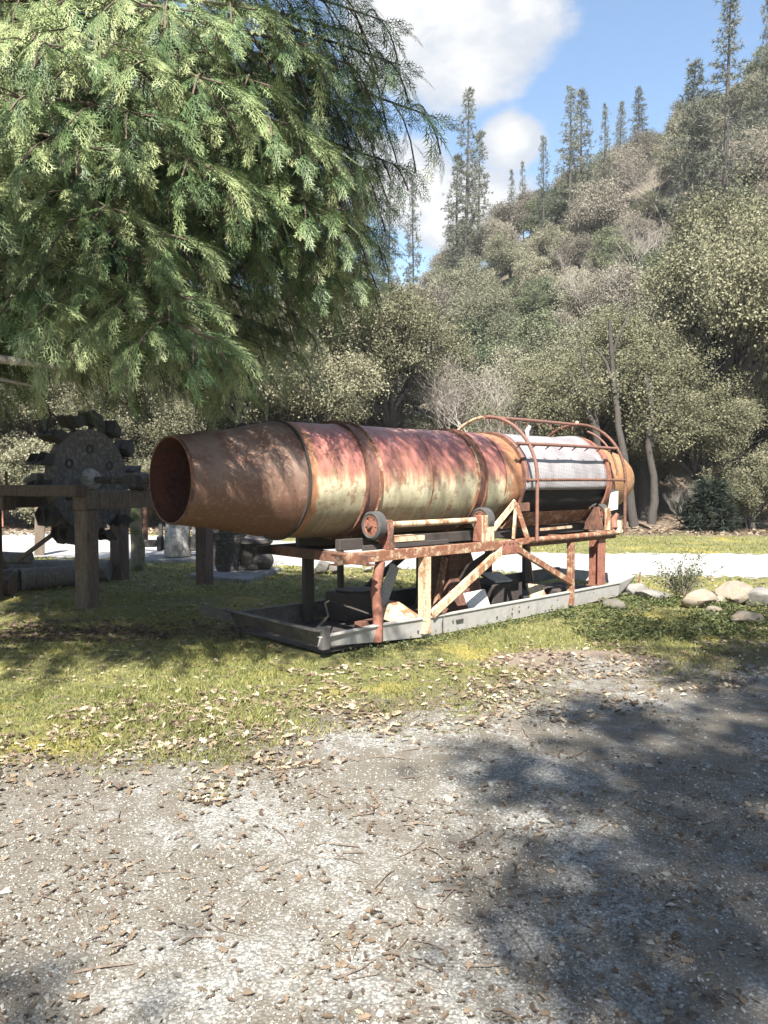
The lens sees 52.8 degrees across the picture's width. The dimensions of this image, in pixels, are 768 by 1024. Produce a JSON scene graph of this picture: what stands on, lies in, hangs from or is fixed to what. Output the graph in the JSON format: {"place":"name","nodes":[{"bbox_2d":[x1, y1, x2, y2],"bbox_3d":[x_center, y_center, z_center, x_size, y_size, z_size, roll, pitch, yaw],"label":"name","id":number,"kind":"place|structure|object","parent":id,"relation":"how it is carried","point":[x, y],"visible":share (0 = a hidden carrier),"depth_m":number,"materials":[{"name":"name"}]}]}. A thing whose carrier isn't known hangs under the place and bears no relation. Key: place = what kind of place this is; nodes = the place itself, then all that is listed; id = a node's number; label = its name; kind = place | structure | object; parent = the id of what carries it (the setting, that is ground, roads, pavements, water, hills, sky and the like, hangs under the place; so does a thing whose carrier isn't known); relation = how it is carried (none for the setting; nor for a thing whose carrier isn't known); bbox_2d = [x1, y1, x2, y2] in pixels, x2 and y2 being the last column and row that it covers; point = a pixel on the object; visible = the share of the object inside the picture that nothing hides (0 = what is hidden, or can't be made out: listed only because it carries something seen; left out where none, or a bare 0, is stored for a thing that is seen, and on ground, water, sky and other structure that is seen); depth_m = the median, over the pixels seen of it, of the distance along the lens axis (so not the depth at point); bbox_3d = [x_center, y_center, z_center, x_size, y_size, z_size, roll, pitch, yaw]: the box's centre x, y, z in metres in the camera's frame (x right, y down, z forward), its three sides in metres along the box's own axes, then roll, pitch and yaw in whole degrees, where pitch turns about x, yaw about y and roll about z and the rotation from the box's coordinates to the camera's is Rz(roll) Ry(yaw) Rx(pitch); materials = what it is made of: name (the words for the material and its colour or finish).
{"place":"outdoors","nodes":[
{"label":"outdoors","id":0,"kind":"place"},
{"bbox_2d":[0,113,767,801],"bbox_3d":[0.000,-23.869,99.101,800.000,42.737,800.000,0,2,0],"label":"ground","id":1,"kind":"structure","parent":0,"point":[676,483],"depth_m":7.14,"materials":[{"name":"green plant"}]},
{"bbox_2d":[0,429,34,528],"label":"bush","id":2,"kind":"object","parent":1,"relation":"on","point":[13,476],"visible":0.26,"depth_m":24.52,"materials":[{"name":"green plant"}]},
{"bbox_2d":[0,361,69,433],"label":"oak tree","id":3,"kind":"object","parent":1,"relation":"on","point":[25,414],"visible":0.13,"depth_m":26.11,"materials":[{"name":"green plant"}]},
{"bbox_2d":[20,564,74,589],"bbox_3d":[-4.919,0.967,11.476,0.335,0.340,0.891,2,3,43],"label":"log","id":4,"kind":"object","parent":1,"relation":"on","point":[46,577],"visible":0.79,"depth_m":11.30,"materials":[{"name":"grey wood"}]},
{"bbox_2d":[7,560,111,580],"bbox_3d":[-5.776,0.916,12.148,2.861,0.367,0.363,0,2,-4],"label":"log","id":5,"kind":"object","parent":1,"relation":"on","point":[105,570],"visible":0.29,"depth_m":12.09,"materials":[{"name":"brown wood"}]},
{"bbox_2d":[0,433,123,481],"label":"bush","id":6,"kind":"object","parent":1,"relation":"on","point":[35,446],"visible":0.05,"depth_m":24.84,"materials":[{"name":"green plant"}]},
{"bbox_2d":[0,356,126,463],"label":"oak tree","id":7,"kind":"object","parent":1,"relation":"on","point":[51,393],"visible":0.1,"depth_m":27.10,"materials":[{"name":"green plant"}]},
{"bbox_2d":[0,471,212,609],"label":"timber stand","id":8,"kind":"object","parent":1,"relation":"on","point":[87,505],"visible":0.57,"depth_m":9.68,"materials":[{"name":"wood"}]},
{"bbox_2d":[24,410,148,544],"bbox_3d":[-4.022,-0.446,10.688,1.720,1.920,1.948,-1,3,-26],"label":"bucket wheel","id":9,"kind":"object","parent":8,"relation":"on","point":[91,458],"visible":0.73,"depth_m":10.48,"materials":[{"name":"metal"}]},
{"bbox_2d":[48,348,207,521],"bbox_3d":[-8.754,-2.684,26.502,6.114,6.594,5.452,1,2,18],"label":"oak tree","id":10,"kind":"object","parent":1,"relation":"on","point":[156,425],"visible":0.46,"depth_m":25.48,"materials":[{"name":"green plant"}]},
{"bbox_2d":[130,508,144,571],"bbox_3d":[-4.338,0.476,13.598,0.262,1.240,0.247,0,2,0],"label":"log post","id":11,"kind":"object","parent":1,"relation":"on","point":[137,562],"visible":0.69,"depth_m":13.51,"materials":[{"name":"wood"}]},
{"bbox_2d":[0,0,468,438],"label":"cedar tree","id":12,"kind":"object","parent":1,"relation":"on","point":[115,147],"visible":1,"depth_m":5.51,"materials":[{"name":"green plant"}]},
{"bbox_2d":[189,566,280,583],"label":"concrete slab","id":13,"kind":"structure","parent":1,"relation":"on","point":[244,576],"depth_m":12.55,"materials":[{"name":"grey concrete"}]},
{"bbox_2d":[213,529,272,571],"bbox_3d":[-2.442,0.580,13.136,1.110,0.820,0.679,-1,3,-20],"label":"old mining machinery","id":14,"kind":"object","parent":13,"relation":"on","point":[231,550],"visible":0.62,"depth_m":12.89,"materials":[{"name":"metal"}]},
{"bbox_2d":[182,380,299,432],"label":"hill oak","id":15,"kind":"object","parent":1,"relation":"on","point":[229,422],"visible":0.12,"depth_m":28.25,"materials":[{"name":"green plant"}]},
{"bbox_2d":[176,277,349,424],"bbox_3d":[-4.781,-3.965,27.929,7.534,8.567,7.044,1,3,29],"label":"oak tree","id":16,"kind":"object","parent":1,"relation":"on","point":[230,405],"visible":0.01,"depth_m":27.12,"materials":[{"name":"green plant"}]},
{"bbox_2d":[227,262,400,425],"bbox_3d":[-2.559,-4.085,26.999,6.262,9.389,7.063,0,2,4],"label":"oak tree","id":17,"kind":"object","parent":1,"relation":"on","point":[327,400],"visible":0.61,"depth_m":25.26,"materials":[{"name":"green plant"}]},
{"bbox_2d":[0,636,767,1023],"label":"gravel lot","id":18,"kind":"structure","parent":1,"relation":"on","point":[654,736],"depth_m":3.20,"materials":[{"name":"grey gravel"}]},
{"bbox_2d":[0,608,767,1002],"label":"twigs","id":19,"kind":"object","parent":1,"relation":"on","point":[428,824],"visible":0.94,"depth_m":3.47,"materials":[{"name":"brown wood"}]},
{"bbox_2d":[0,513,767,1023],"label":"leaf litter","id":20,"kind":"object","parent":1,"relation":"on","point":[480,721],"visible":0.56,"depth_m":4.58,"materials":[{"name":"brown plant"}]},
{"bbox_2d":[378,173,406,288],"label":"pine tree","id":21,"kind":"object","parent":1,"relation":"on","point":[393,243],"visible":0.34,"depth_m":82.83,"materials":[{"name":"green plant"}]},
{"bbox_2d":[149,415,640,652],"bbox_3d":[0.828,0.021,9.103,7.316,2.429,1.838,-2,3,-43],"label":"trommel","id":22,"kind":"object","parent":1,"relation":"on","point":[421,496],"visible":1,"depth_m":7.86,"materials":[{"name":"metal"}]},
{"bbox_2d":[326,590,372,621],"bbox_3d":[-0.357,1.037,8.697,0.500,0.308,0.360,-2,3,-43],"label":"scrap box","id":23,"kind":"object","parent":22,"relation":"on","point":[361,601],"visible":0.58,"depth_m":8.52,"materials":[{"name":"metal"}]},
{"bbox_2d":[381,563,398,606],"bbox_3d":[0.023,0.903,8.738,0.050,0.625,0.428,2,3,38],"label":"metal bar","id":24,"kind":"object","parent":22,"relation":"on","point":[389,582],"visible":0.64,"depth_m":8.75,"materials":[{"name":"grey metal"}]},
{"bbox_2d":[383,600,417,621],"bbox_3d":[0.118,0.986,7.782,0.382,0.167,0.299,-2,3,-43],"label":"bent plate","id":25,"kind":"object","parent":22,"relation":"on","point":[395,610],"visible":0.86,"depth_m":7.76,"materials":[{"name":"beige paint"}]},
{"bbox_2d":[413,553,481,613],"bbox_3d":[0.796,0.792,9.284,0.696,0.748,0.596,-2,3,-43],"label":"hopper","id":26,"kind":"object","parent":22,"relation":"on","point":[456,563],"visible":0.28,"depth_m":9.07,"materials":[{"name":"brown metal"}]},
{"bbox_2d":[463,589,489,608],"bbox_3d":[1.061,1.038,8.672,0.354,0.308,0.138,-2,3,-38],"label":"metal sheet","id":27,"kind":"object","parent":22,"relation":"on","point":[477,598],"visible":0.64,"depth_m":8.67,"materials":[{"name":"grey metal"}]},
{"bbox_2d":[317,264,484,427],"bbox_3d":[-0.133,-4.738,28.909,6.906,10.024,7.745,1,3,31],"label":"oak tree","id":28,"kind":"object","parent":1,"relation":"on","point":[410,323],"visible":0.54,"depth_m":27.78,"materials":[{"name":"green plant"}]},
{"bbox_2d":[401,176,424,285],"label":"pine tree","id":29,"kind":"object","parent":1,"relation":"on","point":[409,247],"visible":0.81,"depth_m":80.83,"materials":[{"name":"green plant"}]},
{"bbox_2d":[374,404,463,429],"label":"hill oak","id":30,"kind":"object","parent":1,"relation":"on","point":[427,422],"visible":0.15,"depth_m":29.77,"materials":[{"name":"green plant"}]},
{"bbox_2d":[400,279,459,324],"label":"hill oak","id":31,"kind":"object","parent":1,"relation":"on","point":[437,292],"visible":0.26,"depth_m":54.17,"materials":[{"name":"green plant"}]},
{"bbox_2d":[417,243,475,287],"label":"hill oak","id":32,"kind":"object","parent":1,"relation":"on","point":[439,257],"visible":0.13,"depth_m":72.71,"materials":[{"name":"green plant"}]},
{"bbox_2d":[398,343,514,428],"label":"bare tree","id":33,"kind":"object","parent":1,"relation":"on","point":[449,395],"visible":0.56,"depth_m":29.37,"materials":[{"name":"grey plant"}]},
{"bbox_2d":[437,153,477,271],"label":"pine tree","id":34,"kind":"object","parent":1,"relation":"on","point":[449,253],"visible":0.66,"depth_m":65.83,"materials":[{"name":"green plant"}]},
{"bbox_2d":[397,339,527,433],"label":"bare tree","id":35,"kind":"object","parent":1,"relation":"on","point":[444,409],"visible":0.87,"depth_m":28.39,"materials":[{"name":"grey plant"}]},
{"bbox_2d":[426,250,498,301],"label":"hill oak","id":36,"kind":"object","parent":1,"relation":"on","point":[461,279],"visible":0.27,"depth_m":56.81,"materials":[{"name":"green plant"}]},
{"bbox_2d":[425,364,501,427],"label":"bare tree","id":37,"kind":"object","parent":1,"relation":"on","point":[465,406],"visible":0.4,"depth_m":33.82,"materials":[{"name":"green plant"}]},
{"bbox_2d":[438,85,493,270],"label":"pine tree","id":38,"kind":"object","parent":1,"relation":"on","point":[468,194],"visible":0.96,"depth_m":64.64,"materials":[{"name":"green plant"}]},
{"bbox_2d":[440,315,509,394],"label":"hill oak","id":39,"kind":"object","parent":1,"relation":"on","point":[480,353],"visible":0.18,"depth_m":37.59,"materials":[{"name":"green plant"}]},
{"bbox_2d":[464,129,495,267],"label":"pine tree","id":40,"kind":"object","parent":1,"relation":"on","point":[480,154],"visible":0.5,"depth_m":67.61,"materials":[{"name":"green plant"}]},
{"bbox_2d":[436,279,525,338],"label":"hill oak","id":41,"kind":"object","parent":1,"relation":"on","point":[488,304],"visible":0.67,"depth_m":48.71,"materials":[{"name":"green plant"}]},
{"bbox_2d":[463,215,528,281],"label":"hill oak","id":42,"kind":"object","parent":1,"relation":"on","point":[496,223],"visible":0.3,"depth_m":67.24,"materials":[{"name":"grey plant"}]},
{"bbox_2d":[454,377,549,435],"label":"hill oak","id":43,"kind":"object","parent":1,"relation":"on","point":[472,427],"visible":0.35,"depth_m":29.43,"materials":[{"name":"green plant"}]},
{"bbox_2d":[479,225,529,289],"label":"hill oak","id":44,"kind":"object","parent":1,"relation":"on","point":[502,252],"visible":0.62,"depth_m":63.61,"materials":[{"name":"green plant"}]},
{"bbox_2d":[485,197,532,239],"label":"hill oak","id":45,"kind":"object","parent":1,"relation":"on","point":[507,212],"visible":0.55,"depth_m":72.49,"materials":[{"name":"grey plant"}]},
{"bbox_2d":[469,339,577,432],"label":"hill oak","id":46,"kind":"object","parent":1,"relation":"on","point":[508,360],"visible":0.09,"depth_m":32.17,"materials":[{"name":"green plant"}]},
{"bbox_2d":[479,311,572,362],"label":"hill oak","id":47,"kind":"object","parent":1,"relation":"on","point":[507,322],"visible":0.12,"depth_m":41.84,"materials":[{"name":"green plant"}]},
{"bbox_2d":[489,305,573,355],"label":"hill oak","id":48,"kind":"object","parent":1,"relation":"on","point":[540,317],"visible":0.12,"depth_m":38.04,"materials":[{"name":"green plant"}]},
{"bbox_2d":[492,321,571,433],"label":"hill oak","id":49,"kind":"object","parent":1,"relation":"on","point":[526,345],"visible":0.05,"depth_m":36.24,"materials":[{"name":"green plant"}]},
{"bbox_2d":[506,273,563,325],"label":"hill oak","id":50,"kind":"object","parent":1,"relation":"on","point":[525,304],"visible":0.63,"depth_m":50.71,"materials":[{"name":"green plant"}]},
{"bbox_2d":[510,246,561,302],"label":"hill oak","id":51,"kind":"object","parent":1,"relation":"on","point":[532,271],"visible":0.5,"depth_m":54.85,"materials":[{"name":"green plant"}]},
{"bbox_2d":[513,220,575,270],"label":"hill oak","id":52,"kind":"object","parent":1,"relation":"on","point":[537,239],"visible":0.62,"depth_m":60.76,"materials":[{"name":"green plant"}]},
{"bbox_2d":[529,135,559,267],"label":"pine tree","id":53,"kind":"object","parent":1,"relation":"on","point":[539,196],"visible":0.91,"depth_m":60.91,"materials":[{"name":"green plant"}]},
{"bbox_2d":[518,184,575,246],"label":"hill oak","id":54,"kind":"object","parent":1,"relation":"on","point":[558,210],"visible":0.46,"depth_m":66.94,"materials":[{"name":"green plant"}]},
{"bbox_2d":[338,591,767,660],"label":"weeds","id":55,"kind":"object","parent":1,"relation":"on","point":[706,617],"visible":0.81,"depth_m":8.44,"materials":[{"name":"green plant"}]},
{"bbox_2d":[547,84,592,243],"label":"pine tree","id":56,"kind":"object","parent":1,"relation":"on","point":[569,158],"visible":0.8,"depth_m":62.70,"materials":[{"name":"green plant"}]},
{"bbox_2d":[549,231,605,280],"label":"hill oak","id":57,"kind":"object","parent":1,"relation":"on","point":[579,245],"visible":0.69,"depth_m":56.33,"materials":[{"name":"grey plant"}]},
{"bbox_2d":[563,87,601,213],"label":"pine tree","id":58,"kind":"object","parent":1,"relation":"on","point":[585,104],"visible":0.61,"depth_m":64.76,"materials":[{"name":"green plant"}]},
{"bbox_2d":[538,249,630,319],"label":"bare tree","id":59,"kind":"object","parent":1,"relation":"on","point":[570,279],"visible":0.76,"depth_m":45.87,"materials":[{"name":"grey plant"}]},
{"bbox_2d":[544,261,625,321],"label":"hill oak","id":60,"kind":"object","parent":1,"relation":"on","point":[567,297],"visible":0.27,"depth_m":48.48,"materials":[{"name":"green plant"}]},
{"bbox_2d":[588,103,616,236],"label":"pine tree","id":61,"kind":"object","parent":1,"relation":"on","point":[605,116],"visible":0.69,"depth_m":58.84,"materials":[{"name":"green plant"}]},
{"bbox_2d":[547,312,662,441],"bbox_3d":[9.816,-5.506,33.315,6.726,6.000,5.949,-1,2,-15],"label":"hill oak","id":62,"kind":"object","parent":1,"relation":"on","point":[569,346],"visible":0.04,"depth_m":33.74,"materials":[{"name":"green plant"}]},
{"bbox_2d":[564,174,646,238],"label":"hill oak","id":63,"kind":"object","parent":1,"relation":"on","point":[587,216],"visible":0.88,"depth_m":59.05,"materials":[{"name":"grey plant"}]},
{"bbox_2d":[506,322,709,445],"bbox_3d":[7.258,-3.059,27.068,6.344,7.070,5.931,-1,3,-24],"label":"oak tree","id":64,"kind":"object","parent":1,"relation":"on","point":[570,390],"visible":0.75,"depth_m":25.51,"materials":[{"name":"green plant"}]},
{"bbox_2d":[585,223,647,277],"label":"hill oak","id":65,"kind":"object","parent":1,"relation":"on","point":[603,255],"visible":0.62,"depth_m":52.79,"materials":[{"name":"green plant"}]},
{"bbox_2d":[609,101,628,150],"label":"pine tree","id":66,"kind":"object","parent":1,"relation":"on","point":[621,119],"visible":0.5,"depth_m":74.45,"materials":[{"name":"green plant"}]},
{"bbox_2d":[586,139,653,209],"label":"hill oak","id":67,"kind":"object","parent":1,"relation":"on","point":[621,154],"visible":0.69,"depth_m":64.57,"materials":[{"name":"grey plant"}]},
{"bbox_2d":[565,293,675,425],"bbox_3d":[11.316,-7.017,36.897,6.931,6.712,6.130,0,2,12],"label":"hill oak","id":68,"kind":"object","parent":1,"relation":"on","point":[627,308],"visible":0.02,"depth_m":36.15,"materials":[{"name":"green plant"}]},
{"bbox_2d":[577,256,669,320],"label":"hill oak","id":69,"kind":"object","parent":1,"relation":"on","point":[623,295],"visible":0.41,"depth_m":44.02,"materials":[{"name":"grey plant"}]},
{"bbox_2d":[607,211,658,248],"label":"hill oak","id":70,"kind":"object","parent":1,"relation":"on","point":[642,223],"visible":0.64,"depth_m":56.41,"materials":[{"name":"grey plant"}]},
{"bbox_2d":[608,212,669,274],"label":"bare tree","id":71,"kind":"object","parent":1,"relation":"on","point":[648,245],"visible":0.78,"depth_m":50.44,"materials":[{"name":"grey plant"}]},
{"bbox_2d":[627,86,650,144],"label":"pine tree","id":72,"kind":"object","parent":1,"relation":"on","point":[639,92],"visible":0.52,"depth_m":72.35,"materials":[{"name":"green plant"}]},
{"bbox_2d":[618,128,666,164],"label":"hill oak","id":73,"kind":"object","parent":1,"relation":"on","point":[641,140],"visible":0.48,"depth_m":70.32,"materials":[{"name":"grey plant"}]},
{"bbox_2d":[609,151,683,222],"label":"bare tree","id":74,"kind":"object","parent":1,"relation":"on","point":[639,192],"visible":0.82,"depth_m":59.22,"materials":[{"name":"grey plant"}]},
{"bbox_2d":[624,188,673,220],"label":"hill oak","id":75,"kind":"object","parent":1,"relation":"on","point":[653,211],"visible":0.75,"depth_m":59.93,"materials":[{"name":"green plant"}]},
{"bbox_2d":[568,300,754,526],"bbox_3d":[9.332,-3.527,26.732,5.984,8.254,6.749,0,2,7],"label":"oak tree","id":76,"kind":"object","parent":1,"relation":"on","point":[648,484],"visible":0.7,"depth_m":24.93,"materials":[{"name":"green plant"}]},
{"bbox_2d":[646,129,707,194],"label":"hill oak","id":77,"kind":"object","parent":1,"relation":"on","point":[662,153],"visible":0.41,"depth_m":62.85,"materials":[{"name":"green plant"}]},
{"bbox_2d":[650,550,723,599],"bbox_3d":[4.008,0.854,10.446,0.908,0.684,0.632,-1,3,-19],"label":"bush","id":78,"kind":"object","parent":1,"relation":"on","point":[685,586],"visible":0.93,"depth_m":10.36,"materials":[{"name":"green plant"}]},
{"bbox_2d":[623,385,767,520],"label":"oak tree","id":79,"kind":"object","parent":1,"relation":"on","point":[740,430],"visible":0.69,"depth_m":25.13,"materials":[{"name":"green plant"}]},
{"bbox_2d":[655,56,735,231],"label":"pine tree","id":80,"kind":"object","parent":1,"relation":"on","point":[690,155],"visible":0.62,"depth_m":54.80,"materials":[{"name":"green plant"}]},
{"bbox_2d":[624,192,767,479],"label":"oak tree","id":81,"kind":"object","parent":1,"relation":"on","point":[728,293],"visible":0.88,"depth_m":26.86,"materials":[{"name":"green plant"}]},
{"bbox_2d":[665,105,731,150],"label":"hill oak","id":82,"kind":"object","parent":1,"relation":"on","point":[674,123],"visible":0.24,"depth_m":65.37,"materials":[{"name":"green plant"}]},
{"bbox_2d":[681,588,716,607],"bbox_3d":[3.968,1.090,9.705,0.487,0.261,0.337,-2,3,-34],"label":"boulder","id":83,"kind":"object","parent":1,"relation":"on","point":[702,596],"visible":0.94,"depth_m":9.60,"materials":[{"name":"beige stone"}]},
{"bbox_2d":[661,158,767,448],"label":"oak tree","id":84,"kind":"object","parent":1,"relation":"on","point":[711,209],"visible":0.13,"depth_m":32.01,"materials":[{"name":"green plant"}]},
{"bbox_2d":[682,170,747,216],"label":"hill oak","id":85,"kind":"object","parent":1,"relation":"on","point":[715,179],"visible":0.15,"depth_m":53.47,"materials":[{"name":"green plant"}]},
{"bbox_2d":[671,470,760,533],"bbox_3d":[10.092,-0.160,24.002,2.410,2.344,2.552,-1,3,-8],"label":"conifer shrub","id":86,"kind":"object","parent":1,"relation":"on","point":[716,494],"visible":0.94,"depth_m":23.73,"materials":[{"name":"green plant"}]},
{"bbox_2d":[681,440,767,526],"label":"bush","id":87,"kind":"object","parent":1,"relation":"on","point":[755,459],"visible":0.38,"depth_m":25.00,"materials":[{"name":"green plant"}]},
{"bbox_2d":[682,331,767,467],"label":"hill oak","id":88,"kind":"object","parent":1,"relation":"on","point":[760,390],"visible":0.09,"depth_m":29.14,"materials":[{"name":"green plant"}]},
{"bbox_2d":[688,0,767,204],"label":"pine tree","id":89,"kind":"object","parent":1,"relation":"on","point":[724,155],"visible":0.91,"depth_m":50.74,"materials":[{"name":"green plant"}]},
{"bbox_2d":[699,114,767,196],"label":"hill oak","id":90,"kind":"object","parent":1,"relation":"on","point":[752,153],"visible":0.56,"depth_m":55.05,"materials":[{"name":"green plant"}]},
{"bbox_2d":[714,580,752,603],"bbox_3d":[4.502,1.042,9.854,0.462,0.320,0.345,0,2,-12],"label":"boulder","id":91,"kind":"object","parent":1,"relation":"on","point":[736,590],"visible":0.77,"depth_m":9.79,"materials":[{"name":"beige stone"}]},
{"bbox_2d":[714,66,767,128],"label":"hill oak","id":92,"kind":"object","parent":1,"relation":"on","point":[750,84],"visible":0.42,"depth_m":66.10,"materials":[{"name":"green plant"}]},
{"bbox_2d":[720,460,767,528],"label":"bush","id":93,"kind":"object","parent":1,"relation":"on","point":[748,488],"visible":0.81,"depth_m":24.33,"materials":[{"name":"green plant"}]},
{"bbox_2d":[750,0,767,135],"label":"pine tree","id":94,"kind":"object","parent":1,"relation":"on","point":[763,112],"visible":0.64,"depth_m":58.87,"materials":[{"name":"green plant"}]},
{"bbox_2d":[2,529,767,578],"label":"gravel road","id":95,"kind":"structure","parent":0,"point":[748,565],"depth_m":15.37,"materials":[{"name":"grey gravel"}]},
{"bbox_2d":[145,554,195,562],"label":"concrete slab","id":96,"kind":"structure","parent":95,"relation":"on","point":[162,558],"depth_m":14.96,"materials":[{"name":"grey concrete"}]},
{"bbox_2d":[143,507,195,557],"bbox_3d":[-4.159,0.315,15.437,1.212,1.160,0.612,-1,3,-26],"label":"ore crusher","id":97,"kind":"object","parent":96,"relation":"on","point":[176,541],"visible":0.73,"depth_m":15.33,"materials":[{"name":"metal"}]},
{"bbox_2d":[35,0,767,298],"label":"sky","id":98,"kind":"structure","parent":0,"point":[519,58],"materials":[{"name":"blue"}]},
{"bbox_2d":[479,578,521,603],"bbox_3d":[1.409,1.014,10.029,0.600,0.243,0.500,-2,3,-43],"label":"scrap box","id":99,"kind":"object","parent":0,"point":[500,592],"visible":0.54,"depth_m":9.80,"materials":[{"name":"metal"}]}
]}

